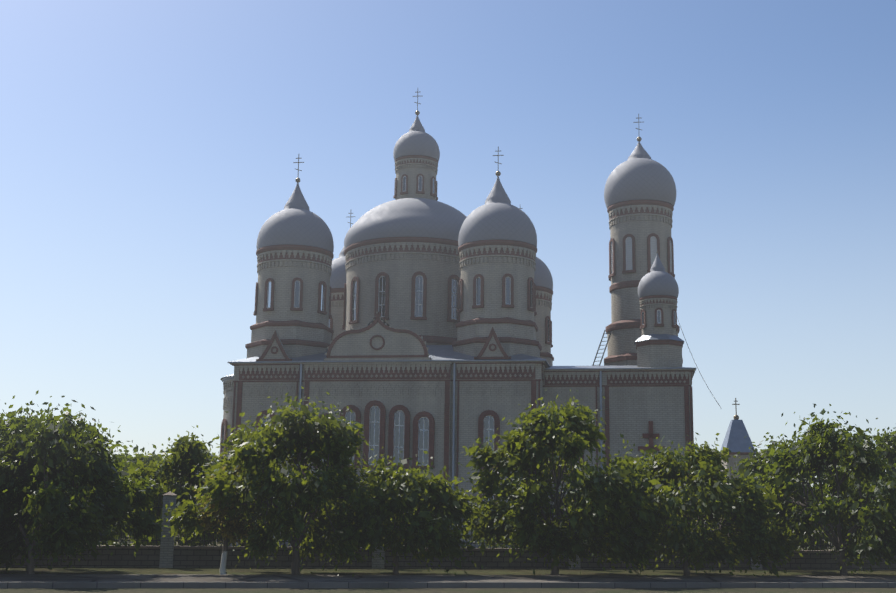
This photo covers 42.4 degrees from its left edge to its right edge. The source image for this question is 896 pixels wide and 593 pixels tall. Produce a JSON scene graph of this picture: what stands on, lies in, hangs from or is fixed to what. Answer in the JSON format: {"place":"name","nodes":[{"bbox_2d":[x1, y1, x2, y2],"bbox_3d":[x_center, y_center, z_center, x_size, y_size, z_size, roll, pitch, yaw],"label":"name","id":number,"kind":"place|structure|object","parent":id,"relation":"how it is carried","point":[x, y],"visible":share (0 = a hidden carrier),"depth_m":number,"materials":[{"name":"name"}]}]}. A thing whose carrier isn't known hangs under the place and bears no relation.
{"place":"outdoors","nodes":[
{"label":"outdoors","id":0,"kind":"place"},
{"bbox_2d":[0,567,895,592],"bbox_3d":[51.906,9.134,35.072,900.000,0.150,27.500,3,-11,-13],"label":"street","id":1,"kind":"structure","parent":0,"point":[169,580],"depth_m":30.53,"materials":[{"name":"grey asphalt"}]},
{"bbox_2d":[0,0,895,486],"label":"sky","id":2,"kind":"structure","parent":0,"point":[147,147],"materials":[{"name":"blue"}]},
{"bbox_2d":[216,92,695,548],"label":"church","id":3,"kind":"structure","parent":0,"point":[413,320],"depth_m":61.10,"materials":[{"name":"white brick"}]},
{"bbox_2d":[117,528,835,550],"bbox_3d":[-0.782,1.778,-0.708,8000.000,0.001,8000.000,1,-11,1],"label":"ground","id":4,"kind":"structure","parent":0,"point":[131,542],"depth_m":70.04,"materials":[{"name":"green plant"}]},
{"bbox_2d":[0,395,125,556],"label":"walnut tree","id":5,"kind":"object","parent":4,"relation":"on","point":[53,476],"visible":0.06,"depth_m":31.52,"materials":[{"name":"green plant"}]},
{"bbox_2d":[0,390,168,573],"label":"walnut tree","id":6,"kind":"object","parent":4,"relation":"on","point":[80,522],"visible":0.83,"depth_m":30.68,"materials":[{"name":"green plant"}]},
{"bbox_2d":[110,441,149,537],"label":"tree","id":7,"kind":"object","parent":4,"relation":"on","point":[126,456],"depth_m":69.31,"materials":[{"name":"green plant"}]},
{"bbox_2d":[93,461,183,544],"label":"yard tree","id":8,"kind":"object","parent":4,"relation":"on","point":[123,533],"depth_m":44.92,"materials":[{"name":"green plant"}]},
{"bbox_2d":[116,440,186,491],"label":"tree","id":9,"kind":"object","parent":4,"relation":"on","point":[140,457],"visible":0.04,"depth_m":76.00,"materials":[{"name":"green plant"}]},
{"bbox_2d":[144,436,217,465],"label":"tree","id":10,"kind":"object","parent":4,"relation":"on","point":[208,458],"visible":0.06,"depth_m":93.93,"materials":[{"name":"green plant"}]},
{"bbox_2d":[122,425,241,545],"bbox_3d":[-8.934,6.822,39.697,5.064,4.791,4.856,1,-11,1],"label":"yard tree","id":11,"kind":"object","parent":4,"relation":"on","point":[182,461],"visible":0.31,"depth_m":38.66,"materials":[{"name":"green plant"}]},
{"bbox_2d":[190,459,260,574],"bbox_3d":[-6.178,6.088,32.203,2.164,3.527,2.305,1,-11,1],"label":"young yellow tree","id":12,"kind":"object","parent":4,"relation":"on","point":[230,527],"visible":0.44,"depth_m":32.04,"materials":[{"name":"green plant"}]},
{"bbox_2d":[194,472,307,545],"bbox_3d":[-6.760,7.675,40.071,4.594,3.319,4.266,1,-11,1],"label":"yard shrub","id":13,"kind":"object","parent":4,"relation":"on","point":[229,543],"visible":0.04,"depth_m":39.20,"materials":[{"name":"green plant"}]},
{"bbox_2d":[152,384,398,576],"bbox_3d":[-4.754,5.263,32.766,6.297,5.437,6.311,11,-15,-44],"label":"walnut tree","id":14,"kind":"object","parent":4,"relation":"on","point":[300,437],"visible":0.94,"depth_m":31.98,"materials":[{"name":"green plant"}]},
{"bbox_2d":[100,508,465,547],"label":"yard shrubs","id":15,"kind":"object","parent":4,"relation":"on","point":[207,537],"visible":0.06,"depth_m":37.34,"materials":[{"name":"green plant"}]},
{"bbox_2d":[292,498,361,546],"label":"yard shrub","id":16,"kind":"object","parent":4,"relation":"on","point":[332,512],"depth_m":40.45,"materials":[{"name":"green plant"}]},
{"bbox_2d":[315,447,483,574],"bbox_3d":[-1.611,6.322,33.776,5.320,3.793,5.220,1,-11,1],"label":"walnut tree","id":17,"kind":"object","parent":4,"relation":"on","point":[434,503],"visible":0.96,"depth_m":32.58,"materials":[{"name":"green plant"}]},
{"bbox_2d":[0,491,895,569],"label":"fence wall","id":18,"kind":"structure","parent":4,"relation":"on","point":[166,553],"depth_m":36.67,"materials":[{"name":"brick"}]},
{"bbox_2d":[454,389,672,575],"bbox_3d":[3.579,5.633,34.366,6.316,5.830,6.964,7,-12,-30],"label":"walnut tree","id":19,"kind":"object","parent":4,"relation":"on","point":[609,518],"visible":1,"depth_m":33.26,"materials":[{"name":"green plant"}]},
{"bbox_2d":[462,519,819,549],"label":"yard shrubs","id":20,"kind":"object","parent":4,"relation":"on","point":[496,545],"visible":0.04,"depth_m":40.80,"materials":[{"name":"green plant"}]},
{"bbox_2d":[644,450,707,530],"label":"yard tree","id":21,"kind":"object","parent":4,"relation":"on","point":[677,464],"depth_m":43.71,"materials":[{"name":"green plant"}]},
{"bbox_2d":[599,432,820,576],"bbox_3d":[7.131,6.586,35.566,6.727,4.830,6.280,7,-12,-31],"label":"walnut tree","id":22,"kind":"object","parent":4,"relation":"on","point":[708,495],"visible":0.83,"depth_m":34.39,"materials":[{"name":"green plant"}]},
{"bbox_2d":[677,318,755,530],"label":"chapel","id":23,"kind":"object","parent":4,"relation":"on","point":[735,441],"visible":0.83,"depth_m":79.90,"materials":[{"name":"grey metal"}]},
{"bbox_2d":[715,432,852,550],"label":"yard tree","id":24,"kind":"object","parent":4,"relation":"on","point":[750,464],"visible":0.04,"depth_m":45.72,"materials":[{"name":"green plant"}]},
{"bbox_2d":[726,404,895,575],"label":"walnut tree","id":25,"kind":"object","parent":4,"relation":"on","point":[819,446],"visible":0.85,"depth_m":35.98,"materials":[{"name":"green plant"}]},
{"bbox_2d":[840,427,895,501],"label":"yard tree","id":26,"kind":"object","parent":4,"relation":"on","point":[889,455],"visible":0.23,"depth_m":49.11,"materials":[{"name":"green plant"}]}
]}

